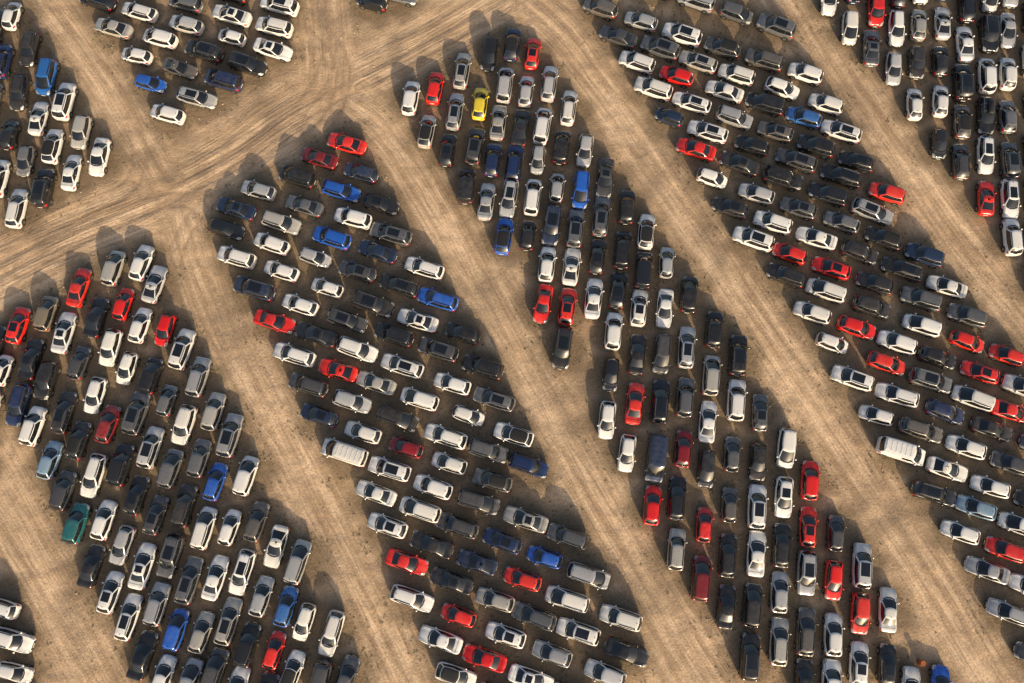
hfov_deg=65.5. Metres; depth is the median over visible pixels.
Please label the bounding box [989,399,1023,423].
parked car
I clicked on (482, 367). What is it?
parked car
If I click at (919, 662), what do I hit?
oil drum
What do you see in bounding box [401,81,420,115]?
parked car
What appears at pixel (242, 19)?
parked car
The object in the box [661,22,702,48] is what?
parked car
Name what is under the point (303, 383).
parked car
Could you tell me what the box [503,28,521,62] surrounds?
parked car
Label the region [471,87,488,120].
parked car
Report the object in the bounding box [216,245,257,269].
parked car
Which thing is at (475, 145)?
parked car
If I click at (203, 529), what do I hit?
parked car
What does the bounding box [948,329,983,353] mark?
parked car
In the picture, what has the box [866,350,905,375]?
parked car
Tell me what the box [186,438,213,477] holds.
parked car
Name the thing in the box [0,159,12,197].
parked car
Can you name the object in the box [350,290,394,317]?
parked car
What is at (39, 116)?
parked car
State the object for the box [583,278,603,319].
parked car
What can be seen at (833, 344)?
parked car
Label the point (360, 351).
parked car
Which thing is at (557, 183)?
parked car
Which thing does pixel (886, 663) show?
parked car
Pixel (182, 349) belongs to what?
parked car
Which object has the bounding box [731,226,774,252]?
parked car
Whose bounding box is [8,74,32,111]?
parked car
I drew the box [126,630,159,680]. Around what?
parked car
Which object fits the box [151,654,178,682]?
parked car
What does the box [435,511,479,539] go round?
parked car
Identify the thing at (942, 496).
parked car
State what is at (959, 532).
parked car
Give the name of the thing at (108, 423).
parked car
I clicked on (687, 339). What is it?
parked car
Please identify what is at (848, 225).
parked car
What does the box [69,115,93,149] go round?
parked car
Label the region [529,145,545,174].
parked car
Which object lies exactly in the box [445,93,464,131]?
parked car
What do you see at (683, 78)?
parked car
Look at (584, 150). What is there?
parked car
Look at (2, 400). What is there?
parked car
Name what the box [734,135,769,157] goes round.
parked car
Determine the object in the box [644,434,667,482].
parked van
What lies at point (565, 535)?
parked car
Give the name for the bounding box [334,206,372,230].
parked car
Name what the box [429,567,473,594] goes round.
parked car
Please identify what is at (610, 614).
parked car
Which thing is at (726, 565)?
parked car
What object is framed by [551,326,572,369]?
parked car
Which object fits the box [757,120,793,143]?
parked car
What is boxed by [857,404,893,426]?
parked car
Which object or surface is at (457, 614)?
parked car
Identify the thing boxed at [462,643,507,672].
parked car
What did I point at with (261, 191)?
parked car
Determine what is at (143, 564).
parked car
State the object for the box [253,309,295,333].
parked car
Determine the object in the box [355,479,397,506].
parked car
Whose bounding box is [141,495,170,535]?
parked car
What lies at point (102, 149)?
parked car
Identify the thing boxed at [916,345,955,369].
parked car
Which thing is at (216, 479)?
parked car
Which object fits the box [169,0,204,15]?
parked car
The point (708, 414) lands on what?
parked car
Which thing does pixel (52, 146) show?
parked car
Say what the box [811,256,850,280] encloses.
parked car
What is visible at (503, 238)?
parked car
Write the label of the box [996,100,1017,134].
parked car
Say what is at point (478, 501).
parked car
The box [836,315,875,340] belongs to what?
parked car
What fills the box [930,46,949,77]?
parked car
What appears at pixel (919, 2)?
parked car
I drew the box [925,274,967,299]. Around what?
parked car
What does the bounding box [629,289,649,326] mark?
parked car
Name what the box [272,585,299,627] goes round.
parked car
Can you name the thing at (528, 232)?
parked car
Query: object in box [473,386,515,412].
parked car
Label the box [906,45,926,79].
parked car
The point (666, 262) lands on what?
parked car
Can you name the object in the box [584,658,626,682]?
parked car
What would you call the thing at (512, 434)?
parked car
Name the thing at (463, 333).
parked car
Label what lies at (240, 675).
parked car
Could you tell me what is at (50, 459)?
parked car
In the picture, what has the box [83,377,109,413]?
parked car
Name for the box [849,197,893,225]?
parked car
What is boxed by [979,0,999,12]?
parked car
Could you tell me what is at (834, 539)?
parked car
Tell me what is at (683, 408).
parked car
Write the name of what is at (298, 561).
parked car
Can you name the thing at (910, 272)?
parked car
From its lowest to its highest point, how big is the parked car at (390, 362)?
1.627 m
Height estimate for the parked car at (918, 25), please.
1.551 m
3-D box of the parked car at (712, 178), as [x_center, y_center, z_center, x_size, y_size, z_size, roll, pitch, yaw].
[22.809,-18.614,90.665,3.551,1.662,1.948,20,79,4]
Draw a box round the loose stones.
[2,1,1022,677]
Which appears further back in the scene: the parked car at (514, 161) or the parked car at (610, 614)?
the parked car at (514, 161)
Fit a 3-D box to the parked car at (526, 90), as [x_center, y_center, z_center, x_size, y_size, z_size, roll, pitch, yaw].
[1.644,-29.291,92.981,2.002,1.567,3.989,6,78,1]
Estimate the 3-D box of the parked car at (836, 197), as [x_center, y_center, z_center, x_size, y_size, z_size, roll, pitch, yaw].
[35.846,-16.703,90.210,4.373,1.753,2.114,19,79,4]
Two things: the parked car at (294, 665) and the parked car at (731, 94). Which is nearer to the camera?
the parked car at (294, 665)
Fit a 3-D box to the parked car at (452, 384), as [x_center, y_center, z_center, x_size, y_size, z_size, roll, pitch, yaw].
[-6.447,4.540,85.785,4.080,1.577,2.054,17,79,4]
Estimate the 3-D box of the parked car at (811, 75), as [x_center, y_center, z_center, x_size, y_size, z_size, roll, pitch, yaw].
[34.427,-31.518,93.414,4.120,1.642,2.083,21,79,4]
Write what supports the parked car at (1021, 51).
on the dirt ground
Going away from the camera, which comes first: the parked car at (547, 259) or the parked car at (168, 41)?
the parked car at (547, 259)
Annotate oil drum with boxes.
[916,659,925,666]
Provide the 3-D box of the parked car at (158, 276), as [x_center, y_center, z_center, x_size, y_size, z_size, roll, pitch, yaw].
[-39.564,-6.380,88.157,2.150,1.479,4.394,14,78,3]
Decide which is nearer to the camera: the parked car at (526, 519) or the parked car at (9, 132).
the parked car at (526, 519)
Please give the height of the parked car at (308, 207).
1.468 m
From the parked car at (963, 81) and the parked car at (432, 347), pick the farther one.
the parked car at (963, 81)
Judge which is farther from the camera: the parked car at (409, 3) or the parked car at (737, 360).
the parked car at (409, 3)
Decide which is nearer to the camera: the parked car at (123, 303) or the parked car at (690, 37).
the parked car at (123, 303)
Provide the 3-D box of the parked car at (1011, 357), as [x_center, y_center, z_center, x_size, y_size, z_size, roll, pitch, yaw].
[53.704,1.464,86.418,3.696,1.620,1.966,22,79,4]
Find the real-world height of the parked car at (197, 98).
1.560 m
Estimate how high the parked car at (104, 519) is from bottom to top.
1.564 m
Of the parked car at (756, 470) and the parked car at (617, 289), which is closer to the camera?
the parked car at (756, 470)
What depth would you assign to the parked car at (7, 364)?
85.99 m
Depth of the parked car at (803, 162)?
90.72 m
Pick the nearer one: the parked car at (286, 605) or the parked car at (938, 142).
the parked car at (286, 605)
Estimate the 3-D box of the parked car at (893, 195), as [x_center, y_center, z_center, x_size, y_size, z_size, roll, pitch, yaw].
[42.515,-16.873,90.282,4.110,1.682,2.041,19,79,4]
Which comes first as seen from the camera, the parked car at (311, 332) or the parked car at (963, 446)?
the parked car at (963, 446)
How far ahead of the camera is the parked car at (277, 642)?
79.74 m
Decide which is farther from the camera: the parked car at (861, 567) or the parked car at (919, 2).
the parked car at (919, 2)
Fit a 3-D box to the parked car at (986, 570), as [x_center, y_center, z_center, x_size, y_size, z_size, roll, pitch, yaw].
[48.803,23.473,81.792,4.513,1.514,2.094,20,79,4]
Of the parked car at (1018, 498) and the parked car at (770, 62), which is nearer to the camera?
the parked car at (1018, 498)
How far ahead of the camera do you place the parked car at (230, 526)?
82.17 m
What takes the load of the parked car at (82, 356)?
on the dirt ground
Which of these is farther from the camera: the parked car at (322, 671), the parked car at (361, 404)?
the parked car at (361, 404)
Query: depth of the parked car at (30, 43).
93.72 m
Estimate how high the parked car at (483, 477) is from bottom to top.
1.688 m
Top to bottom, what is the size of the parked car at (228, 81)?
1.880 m
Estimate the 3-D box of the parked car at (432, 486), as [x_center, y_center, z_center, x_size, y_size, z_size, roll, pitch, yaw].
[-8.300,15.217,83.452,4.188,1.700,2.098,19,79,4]
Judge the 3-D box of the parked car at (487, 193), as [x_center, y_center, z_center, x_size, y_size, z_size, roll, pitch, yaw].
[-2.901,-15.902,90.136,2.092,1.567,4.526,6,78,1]
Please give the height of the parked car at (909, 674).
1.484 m
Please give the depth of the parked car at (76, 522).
82.20 m
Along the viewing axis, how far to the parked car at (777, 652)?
79.83 m
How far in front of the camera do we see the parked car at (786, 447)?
83.73 m
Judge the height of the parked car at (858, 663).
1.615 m
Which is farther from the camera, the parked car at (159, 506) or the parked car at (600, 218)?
the parked car at (600, 218)
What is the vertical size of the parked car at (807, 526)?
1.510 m
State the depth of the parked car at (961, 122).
91.60 m
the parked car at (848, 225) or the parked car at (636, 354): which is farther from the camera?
the parked car at (848, 225)
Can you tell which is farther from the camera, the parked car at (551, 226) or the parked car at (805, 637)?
the parked car at (551, 226)
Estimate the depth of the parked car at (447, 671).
79.17 m
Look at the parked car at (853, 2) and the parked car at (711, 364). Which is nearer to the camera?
the parked car at (711, 364)
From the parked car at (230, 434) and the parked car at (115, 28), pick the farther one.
the parked car at (115, 28)
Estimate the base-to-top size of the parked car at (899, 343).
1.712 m
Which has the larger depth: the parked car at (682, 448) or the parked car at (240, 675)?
the parked car at (682, 448)
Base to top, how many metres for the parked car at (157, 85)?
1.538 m
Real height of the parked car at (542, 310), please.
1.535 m
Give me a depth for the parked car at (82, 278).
87.65 m
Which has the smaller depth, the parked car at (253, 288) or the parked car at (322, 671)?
the parked car at (322, 671)
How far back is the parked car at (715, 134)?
91.44 m
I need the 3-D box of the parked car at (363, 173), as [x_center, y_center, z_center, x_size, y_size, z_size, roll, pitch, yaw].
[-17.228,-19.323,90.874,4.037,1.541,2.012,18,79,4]
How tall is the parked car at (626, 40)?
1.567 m
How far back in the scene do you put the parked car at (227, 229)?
89.07 m
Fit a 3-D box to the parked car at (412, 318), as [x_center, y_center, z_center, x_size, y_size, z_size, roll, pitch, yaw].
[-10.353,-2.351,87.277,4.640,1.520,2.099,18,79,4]
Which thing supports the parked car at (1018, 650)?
on the dirt ground
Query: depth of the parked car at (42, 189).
89.82 m
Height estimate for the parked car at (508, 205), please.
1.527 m
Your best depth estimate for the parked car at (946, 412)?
84.77 m
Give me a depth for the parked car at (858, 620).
80.37 m
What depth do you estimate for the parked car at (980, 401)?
84.85 m
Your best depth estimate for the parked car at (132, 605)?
80.41 m
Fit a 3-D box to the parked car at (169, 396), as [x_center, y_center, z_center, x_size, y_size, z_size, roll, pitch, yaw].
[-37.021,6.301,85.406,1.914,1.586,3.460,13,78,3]
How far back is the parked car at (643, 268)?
87.50 m
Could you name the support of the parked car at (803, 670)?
on the dirt ground
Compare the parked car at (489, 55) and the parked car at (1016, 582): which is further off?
the parked car at (489, 55)
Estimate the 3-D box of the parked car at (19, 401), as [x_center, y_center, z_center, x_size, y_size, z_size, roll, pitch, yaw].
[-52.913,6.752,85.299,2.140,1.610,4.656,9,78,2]
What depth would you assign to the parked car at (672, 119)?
91.86 m
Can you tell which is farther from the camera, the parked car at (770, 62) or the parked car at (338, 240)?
the parked car at (770, 62)
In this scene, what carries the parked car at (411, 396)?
on the dirt ground
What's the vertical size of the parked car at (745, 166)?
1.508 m
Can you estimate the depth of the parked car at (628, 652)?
79.82 m
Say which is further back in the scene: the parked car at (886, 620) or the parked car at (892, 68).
the parked car at (892, 68)
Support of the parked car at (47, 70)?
on the dirt ground
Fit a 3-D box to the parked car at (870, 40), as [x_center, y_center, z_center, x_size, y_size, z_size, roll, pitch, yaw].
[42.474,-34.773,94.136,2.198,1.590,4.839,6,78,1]
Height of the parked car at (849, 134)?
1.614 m
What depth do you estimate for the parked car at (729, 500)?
82.67 m
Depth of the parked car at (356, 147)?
91.26 m
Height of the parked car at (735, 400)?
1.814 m
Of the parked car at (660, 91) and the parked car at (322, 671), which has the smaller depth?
the parked car at (322, 671)
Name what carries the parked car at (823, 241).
on the dirt ground
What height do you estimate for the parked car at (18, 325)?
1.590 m
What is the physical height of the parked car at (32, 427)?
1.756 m
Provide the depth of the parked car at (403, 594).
80.79 m
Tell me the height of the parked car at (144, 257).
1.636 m
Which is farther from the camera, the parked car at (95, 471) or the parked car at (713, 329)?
the parked car at (713, 329)
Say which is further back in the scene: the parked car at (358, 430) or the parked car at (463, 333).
the parked car at (463, 333)
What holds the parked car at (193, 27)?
on the dirt ground
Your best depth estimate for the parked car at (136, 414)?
84.40 m
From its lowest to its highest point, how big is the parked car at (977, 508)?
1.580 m
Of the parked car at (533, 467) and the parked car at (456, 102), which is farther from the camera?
the parked car at (456, 102)
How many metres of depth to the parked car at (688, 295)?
87.09 m
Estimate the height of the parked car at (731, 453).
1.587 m
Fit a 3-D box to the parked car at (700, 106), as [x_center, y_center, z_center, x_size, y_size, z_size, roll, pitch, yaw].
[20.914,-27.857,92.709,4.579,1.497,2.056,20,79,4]
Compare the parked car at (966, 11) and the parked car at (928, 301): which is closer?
the parked car at (928, 301)
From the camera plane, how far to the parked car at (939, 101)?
92.27 m
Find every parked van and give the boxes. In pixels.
[320,437,368,466]
[457,168,475,205]
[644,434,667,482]
[875,436,925,465]
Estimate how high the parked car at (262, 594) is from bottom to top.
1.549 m
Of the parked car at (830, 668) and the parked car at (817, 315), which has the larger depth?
the parked car at (817, 315)
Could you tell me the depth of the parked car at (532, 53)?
93.45 m
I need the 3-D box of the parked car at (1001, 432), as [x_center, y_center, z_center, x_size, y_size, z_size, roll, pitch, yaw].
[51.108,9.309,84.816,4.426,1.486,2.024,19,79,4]
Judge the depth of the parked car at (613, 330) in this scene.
86.25 m
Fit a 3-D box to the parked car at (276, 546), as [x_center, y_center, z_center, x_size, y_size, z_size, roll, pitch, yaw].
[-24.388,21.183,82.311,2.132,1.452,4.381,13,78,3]
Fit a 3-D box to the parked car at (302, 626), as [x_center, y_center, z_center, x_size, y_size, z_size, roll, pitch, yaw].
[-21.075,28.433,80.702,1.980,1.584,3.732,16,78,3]
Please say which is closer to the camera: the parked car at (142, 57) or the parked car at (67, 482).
the parked car at (67, 482)
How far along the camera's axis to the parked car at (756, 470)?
83.65 m
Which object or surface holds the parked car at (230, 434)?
on the dirt ground
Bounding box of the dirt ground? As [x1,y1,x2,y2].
[0,0,1023,682]
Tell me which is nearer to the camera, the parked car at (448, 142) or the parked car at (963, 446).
the parked car at (963, 446)
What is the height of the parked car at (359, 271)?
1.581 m
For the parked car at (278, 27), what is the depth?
94.09 m
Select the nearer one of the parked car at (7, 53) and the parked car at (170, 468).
the parked car at (170, 468)
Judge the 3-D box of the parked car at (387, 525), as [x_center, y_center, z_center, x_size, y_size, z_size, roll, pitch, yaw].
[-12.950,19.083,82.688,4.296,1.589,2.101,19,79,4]
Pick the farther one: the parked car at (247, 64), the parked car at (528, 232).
the parked car at (247, 64)
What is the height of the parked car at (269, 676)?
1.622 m
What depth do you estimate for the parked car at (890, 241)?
88.77 m
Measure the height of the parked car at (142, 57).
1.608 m
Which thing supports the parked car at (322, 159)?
on the dirt ground
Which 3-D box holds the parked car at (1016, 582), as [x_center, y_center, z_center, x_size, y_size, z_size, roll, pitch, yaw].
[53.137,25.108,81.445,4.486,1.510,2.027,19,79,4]
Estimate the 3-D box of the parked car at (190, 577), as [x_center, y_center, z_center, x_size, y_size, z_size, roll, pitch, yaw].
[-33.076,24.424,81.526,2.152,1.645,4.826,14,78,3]
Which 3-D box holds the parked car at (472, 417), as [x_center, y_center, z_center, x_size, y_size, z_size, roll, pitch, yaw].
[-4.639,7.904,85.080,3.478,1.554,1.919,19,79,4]
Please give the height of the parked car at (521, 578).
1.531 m
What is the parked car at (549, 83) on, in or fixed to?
on the dirt ground
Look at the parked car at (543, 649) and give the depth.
79.66 m
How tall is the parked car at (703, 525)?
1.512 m
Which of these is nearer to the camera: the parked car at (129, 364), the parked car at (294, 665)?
the parked car at (294, 665)
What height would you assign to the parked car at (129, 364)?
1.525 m
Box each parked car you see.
[0,9,3,41]
[0,44,15,79]
[0,84,5,104]
[0,120,21,150]
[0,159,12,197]
[0,325,6,355]
[0,354,15,386]
[0,393,5,408]
[0,597,21,619]
[0,625,36,653]
[0,660,34,682]
[1,2,23,30]
[4,189,29,228]
[4,383,33,426]
[5,307,33,344]
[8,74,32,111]
[14,145,37,176]
[17,338,46,380]
[18,30,42,67]
[18,406,49,446]
[27,101,50,135]
[30,168,57,208]
[32,360,61,399]
[33,295,60,331]
[34,58,60,96]
[35,440,65,479]
[41,129,65,164]
[48,470,79,511]
[50,312,78,353]
[50,391,78,434]
[51,82,78,120]
[60,154,84,191]
[61,502,92,544]
[64,421,93,460]
[65,268,93,307]
[66,346,92,380]
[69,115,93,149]
[76,544,107,588]
[78,0,117,13]
[79,453,109,497]
[82,297,110,338]
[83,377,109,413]
[87,137,113,176]
[89,499,119,540]
[94,16,134,40]
[94,405,122,443]
[95,570,126,614]
[98,329,124,366]
[100,250,127,286]
[106,443,136,486]
[109,524,137,564]
[112,288,135,320]
[113,593,144,640]
[115,351,140,384]
[121,1,158,24]
[121,45,153,66]
[121,391,152,435]
[122,475,151,515]
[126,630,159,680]
[127,307,153,343]
[127,542,158,589]
[128,244,155,281]
[134,73,167,94]
[136,426,166,468]
[137,357,164,394]
[141,265,168,303]
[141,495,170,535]
[142,26,178,50]
[142,581,172,626]
[150,103,186,126]
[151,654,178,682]
[153,313,177,346]
[155,384,179,416]
[156,448,185,488]
[156,533,186,578]
[161,57,198,80]
[162,608,191,651]
[167,328,197,370]
[168,13,204,37]
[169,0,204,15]
[170,404,198,444]
[170,484,199,527]
[173,555,205,604]
[176,86,217,110]
[178,657,205,682]
[184,39,224,64]
[184,356,212,397]
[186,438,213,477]
[187,611,216,653]
[190,506,218,549]
[200,392,227,431]
[200,646,230,682]
[201,554,230,600]
[202,462,229,501]
[204,68,244,93]
[207,217,245,240]
[211,3,252,28]
[213,596,243,645]
[215,413,244,457]
[216,197,257,221]
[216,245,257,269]
[217,27,246,48]
[217,509,242,545]
[221,0,248,5]
[226,51,267,77]
[228,548,257,595]
[228,666,251,682]
[232,455,260,496]
[232,621,262,667]
[233,276,276,302]
[241,179,276,202]
[242,501,270,542]
[248,575,275,617]
[252,37,292,62]
[253,232,290,256]
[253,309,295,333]
[255,15,293,39]
[259,0,299,18]
[260,210,301,235]
[260,670,279,682]
[261,630,286,669]
[263,260,299,282]
[263,524,290,567]
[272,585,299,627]
[273,342,316,367]
[278,165,316,189]
[279,649,306,682]
[282,293,319,317]
[283,539,312,584]
[285,194,324,218]
[288,373,329,397]
[292,602,317,640]
[295,322,338,347]
[298,246,331,268]
[300,147,338,170]
[300,403,339,427]
[309,659,333,682]
[311,277,343,298]
[312,226,352,251]
[318,358,358,382]
[318,609,346,656]
[321,179,360,203]
[325,307,367,333]
[327,132,366,156]
[332,389,371,413]
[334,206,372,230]
[335,655,360,682]
[336,336,378,362]
[338,260,377,283]
[344,162,379,184]
[344,420,382,444]
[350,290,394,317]
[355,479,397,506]
[356,0,388,13]
[356,371,396,395]
[358,239,397,264]
[363,193,399,215]
[367,512,408,538]
[368,455,411,481]
[369,222,412,246]
[374,322,414,347]
[375,404,418,431]
[379,273,420,298]
[380,353,424,379]
[385,548,428,574]
[388,0,417,7]
[389,436,423,458]
[389,583,434,612]
[397,308,438,333]
[399,496,441,523]
[400,386,439,411]
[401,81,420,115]
[404,256,444,280]
[409,530,454,558]
[413,474,452,499]
[416,287,458,312]
[417,114,436,148]
[417,337,459,362]
[418,624,463,653]
[424,423,467,449]
[425,71,444,105]
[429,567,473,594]
[431,451,467,474]
[433,372,471,395]
[434,660,476,682]
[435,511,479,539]
[438,134,456,167]
[440,602,476,627]
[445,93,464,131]
[445,322,480,344]
[452,53,471,89]
[452,405,484,426]
[456,488,499,514]
[456,549,497,575]
[462,354,503,380]
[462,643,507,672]
[464,127,485,165]
[467,438,508,463]
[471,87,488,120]
[472,468,512,492]
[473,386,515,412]
[475,586,514,612]
[477,183,495,221]
[479,37,498,71]
[482,527,522,554]
[483,143,501,177]
[485,620,526,648]
[489,105,507,141]
[493,422,533,447]
[494,218,513,255]
[495,67,514,103]
[499,179,518,218]
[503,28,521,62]
[503,505,548,533]
[503,566,541,591]
[504,144,524,180]
[507,662,553,682]
[508,452,548,477]
[511,109,530,146]
[511,601,556,631]
[517,76,534,107]
[519,220,536,251]
[523,179,542,216]
[524,38,541,70]
[526,545,562,568]
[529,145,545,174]
[532,107,552,145]
[532,639,572,667]
[533,284,553,323]
[537,246,556,282]
[540,66,558,102]
[541,204,561,246]
[545,584,589,612]
[546,523,588,549]
[548,173,565,203]
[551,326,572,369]
[552,130,571,165]
[556,616,600,645]
[557,288,577,325]
[559,90,578,126]
[561,248,581,286]
[565,209,585,248]
[566,561,610,589]
[571,171,589,209]
[576,134,593,167]
[582,0,618,21]
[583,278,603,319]
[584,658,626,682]
[587,239,607,274]
[591,197,611,237]
[595,158,614,197]
[597,401,615,439]
[599,25,637,50]
[599,603,642,631]
[602,358,619,391]
[603,312,623,350]
[603,636,648,666]
[608,271,628,309]
[612,231,632,269]
[616,434,635,472]
[617,190,636,225]
[618,50,655,75]
[624,10,657,33]
[624,382,645,424]
[627,334,647,375]
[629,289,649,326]
[633,76,672,102]
[633,251,653,289]
[636,214,656,250]
[640,35,680,62]
[641,485,662,525]
[649,379,671,424]
[651,333,671,373]
[654,107,683,128]
[655,289,673,328]
[658,247,675,278]
[659,65,693,88]
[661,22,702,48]
[665,528,687,570]
[666,476,687,520]
[671,91,711,115]
[673,430,693,467]
[674,377,695,417]
[675,137,715,162]
[676,326,697,368]
[677,0,714,14]
[678,50,717,75]
[678,276,699,313]
[686,120,728,144]
[689,555,712,601]
[694,507,713,542]
[696,167,727,189]
[696,449,715,487]
[697,400,718,443]
[700,355,722,395]
[703,35,741,60]
[703,311,724,348]
[704,80,743,104]
[711,196,748,219]
[714,105,752,130]
[715,584,737,629]
[717,63,755,87]
[717,533,738,577]
[718,1,752,26]
[719,151,760,177]
[720,487,739,522]
[722,436,742,472]
[725,379,747,421]
[727,335,748,376]
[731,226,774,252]
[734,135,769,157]
[737,182,774,206]
[738,632,761,681]
[740,582,763,627]
[744,48,783,74]
[744,91,784,117]
[744,530,767,576]
[745,484,768,528]
[747,443,767,481]
[750,394,770,431]
[752,210,792,235]
[755,13,796,41]
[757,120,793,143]
[762,165,802,191]
[763,76,799,101]
[765,263,805,288]
[767,616,790,666]
[768,571,790,613]
[770,522,792,567]
[771,242,807,265]
[772,476,794,517]
[774,148,817,173]
[774,428,796,468]
[779,196,817,220]
[785,106,821,129]
[787,62,823,86]
[792,301,831,325]
[793,607,818,656]
[793,657,815,682]
[794,550,817,595]
[795,226,837,251]
[796,134,835,159]
[797,506,818,547]
[798,460,820,500]
[804,277,846,303]
[807,93,843,116]
[807,182,848,207]
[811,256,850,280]
[814,332,847,354]
[819,0,838,16]
[819,164,862,189]
[820,119,862,144]
[820,658,843,682]
[821,612,844,656]
[822,211,860,234]
[822,560,843,600]
[825,515,846,551]
[829,364,873,391]
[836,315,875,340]
[837,150,875,173]
[839,240,878,265]
[840,11,858,45]
[844,0,859,5]
[846,640,870,682]
[848,592,870,634]
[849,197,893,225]
[849,542,873,588]
[851,294,890,319]
[855,271,894,295]
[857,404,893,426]
[860,30,881,67]
[864,226,903,251]
[866,0,885,27]
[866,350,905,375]
[867,181,905,205]
[874,382,919,408]
[875,330,917,355]
[875,643,898,682]
[876,587,899,632]
[880,257,924,282]
[883,52,902,85]
[886,10,906,47]
[888,0,905,9]
[897,416,942,443]
[899,286,942,312]
[899,665,920,682]
[901,313,941,337]
[903,243,944,268]
[904,88,923,120]
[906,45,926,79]
[907,367,952,393]
[908,9,928,41]
[910,0,927,4]
[910,480,955,506]
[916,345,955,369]
[923,398,964,424]
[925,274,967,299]
[925,456,967,482]
[928,664,952,682]
[929,129,948,159]
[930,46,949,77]
[930,85,950,117]
[932,7,952,40]
[939,519,980,544]
[944,434,986,459]
[945,303,988,328]
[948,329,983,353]
[949,143,970,180]
[950,384,995,411]
[951,64,973,102]
[951,104,972,140]
[953,26,974,62]
[954,494,996,520]
[956,0,975,24]
[959,360,999,384]
[963,555,1009,584]
[968,416,1011,441]
[969,475,1010,498]
[974,96,996,135]
[975,58,997,94]
[975,136,995,174]
[975,180,996,216]
[976,15,1000,53]
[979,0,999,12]
[982,536,1023,563]
[984,597,1023,627]
[987,344,1023,367]
[988,451,1023,476]
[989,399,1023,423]
[996,57,1017,90]
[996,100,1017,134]
[996,511,1023,535]
[997,142,1021,178]
[998,13,1017,48]
[998,179,1021,218]
[999,0,1018,8]
[999,219,1023,256]
[1000,373,1023,396]
[1007,573,1023,593]
[1012,489,1023,507]
[1012,641,1023,660]
[1017,434,1023,450]
[1019,43,1023,77]
[1020,2,1023,30]
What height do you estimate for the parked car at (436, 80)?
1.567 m
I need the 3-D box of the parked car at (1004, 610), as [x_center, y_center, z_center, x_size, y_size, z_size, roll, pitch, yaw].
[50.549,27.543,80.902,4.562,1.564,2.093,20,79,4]
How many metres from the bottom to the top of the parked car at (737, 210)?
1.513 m
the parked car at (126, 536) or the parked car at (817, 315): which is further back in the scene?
the parked car at (817, 315)
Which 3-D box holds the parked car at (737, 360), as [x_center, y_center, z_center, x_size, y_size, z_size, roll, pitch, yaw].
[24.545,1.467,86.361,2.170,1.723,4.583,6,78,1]
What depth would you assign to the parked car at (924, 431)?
84.31 m
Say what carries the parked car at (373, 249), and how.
on the dirt ground
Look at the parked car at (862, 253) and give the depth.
88.37 m
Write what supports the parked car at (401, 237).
on the dirt ground
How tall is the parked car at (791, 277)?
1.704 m
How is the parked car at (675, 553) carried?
on the dirt ground
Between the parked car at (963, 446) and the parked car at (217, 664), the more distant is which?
the parked car at (963, 446)
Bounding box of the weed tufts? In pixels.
[0,0,1023,682]
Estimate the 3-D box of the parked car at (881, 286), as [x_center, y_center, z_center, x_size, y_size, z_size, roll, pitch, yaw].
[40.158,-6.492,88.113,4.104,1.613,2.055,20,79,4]
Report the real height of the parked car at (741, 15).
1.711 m
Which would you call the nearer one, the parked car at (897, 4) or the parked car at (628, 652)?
the parked car at (628, 652)
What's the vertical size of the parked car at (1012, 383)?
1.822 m
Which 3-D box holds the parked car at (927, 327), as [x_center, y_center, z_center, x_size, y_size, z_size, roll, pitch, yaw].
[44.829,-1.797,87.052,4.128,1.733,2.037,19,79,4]
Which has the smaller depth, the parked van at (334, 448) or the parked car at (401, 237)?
the parked van at (334, 448)
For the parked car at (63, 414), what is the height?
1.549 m
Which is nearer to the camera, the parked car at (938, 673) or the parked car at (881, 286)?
the parked car at (938, 673)
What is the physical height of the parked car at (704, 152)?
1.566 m
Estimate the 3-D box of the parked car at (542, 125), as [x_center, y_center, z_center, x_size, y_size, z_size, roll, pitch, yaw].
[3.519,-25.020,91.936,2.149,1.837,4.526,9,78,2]
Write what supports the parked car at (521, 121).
on the dirt ground
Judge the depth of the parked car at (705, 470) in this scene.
83.33 m
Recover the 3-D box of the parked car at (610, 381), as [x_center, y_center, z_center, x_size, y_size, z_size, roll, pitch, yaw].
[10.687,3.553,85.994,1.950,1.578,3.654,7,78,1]
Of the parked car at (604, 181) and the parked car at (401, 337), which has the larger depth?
the parked car at (604, 181)
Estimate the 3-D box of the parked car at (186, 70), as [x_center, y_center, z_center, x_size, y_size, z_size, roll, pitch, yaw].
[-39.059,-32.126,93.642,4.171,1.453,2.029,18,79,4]
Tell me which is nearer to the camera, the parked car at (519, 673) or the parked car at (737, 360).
the parked car at (519, 673)
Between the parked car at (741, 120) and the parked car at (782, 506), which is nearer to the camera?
the parked car at (782, 506)
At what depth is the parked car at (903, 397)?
85.09 m
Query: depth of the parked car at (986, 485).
83.12 m
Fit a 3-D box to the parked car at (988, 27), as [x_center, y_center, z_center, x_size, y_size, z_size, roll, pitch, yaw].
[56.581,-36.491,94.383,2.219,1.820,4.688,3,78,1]
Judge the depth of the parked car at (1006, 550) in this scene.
81.67 m
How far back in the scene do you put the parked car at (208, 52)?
93.40 m
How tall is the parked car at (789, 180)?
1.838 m
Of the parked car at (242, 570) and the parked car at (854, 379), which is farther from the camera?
the parked car at (854, 379)
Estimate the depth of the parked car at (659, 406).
84.76 m
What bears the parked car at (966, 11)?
on the dirt ground
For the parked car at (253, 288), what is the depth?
87.25 m
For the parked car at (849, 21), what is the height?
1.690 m
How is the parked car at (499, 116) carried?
on the dirt ground
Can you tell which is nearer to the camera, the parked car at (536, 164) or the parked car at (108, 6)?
the parked car at (536, 164)
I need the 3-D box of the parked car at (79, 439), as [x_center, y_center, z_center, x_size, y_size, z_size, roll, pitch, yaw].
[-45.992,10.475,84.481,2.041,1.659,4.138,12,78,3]
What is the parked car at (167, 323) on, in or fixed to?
on the dirt ground

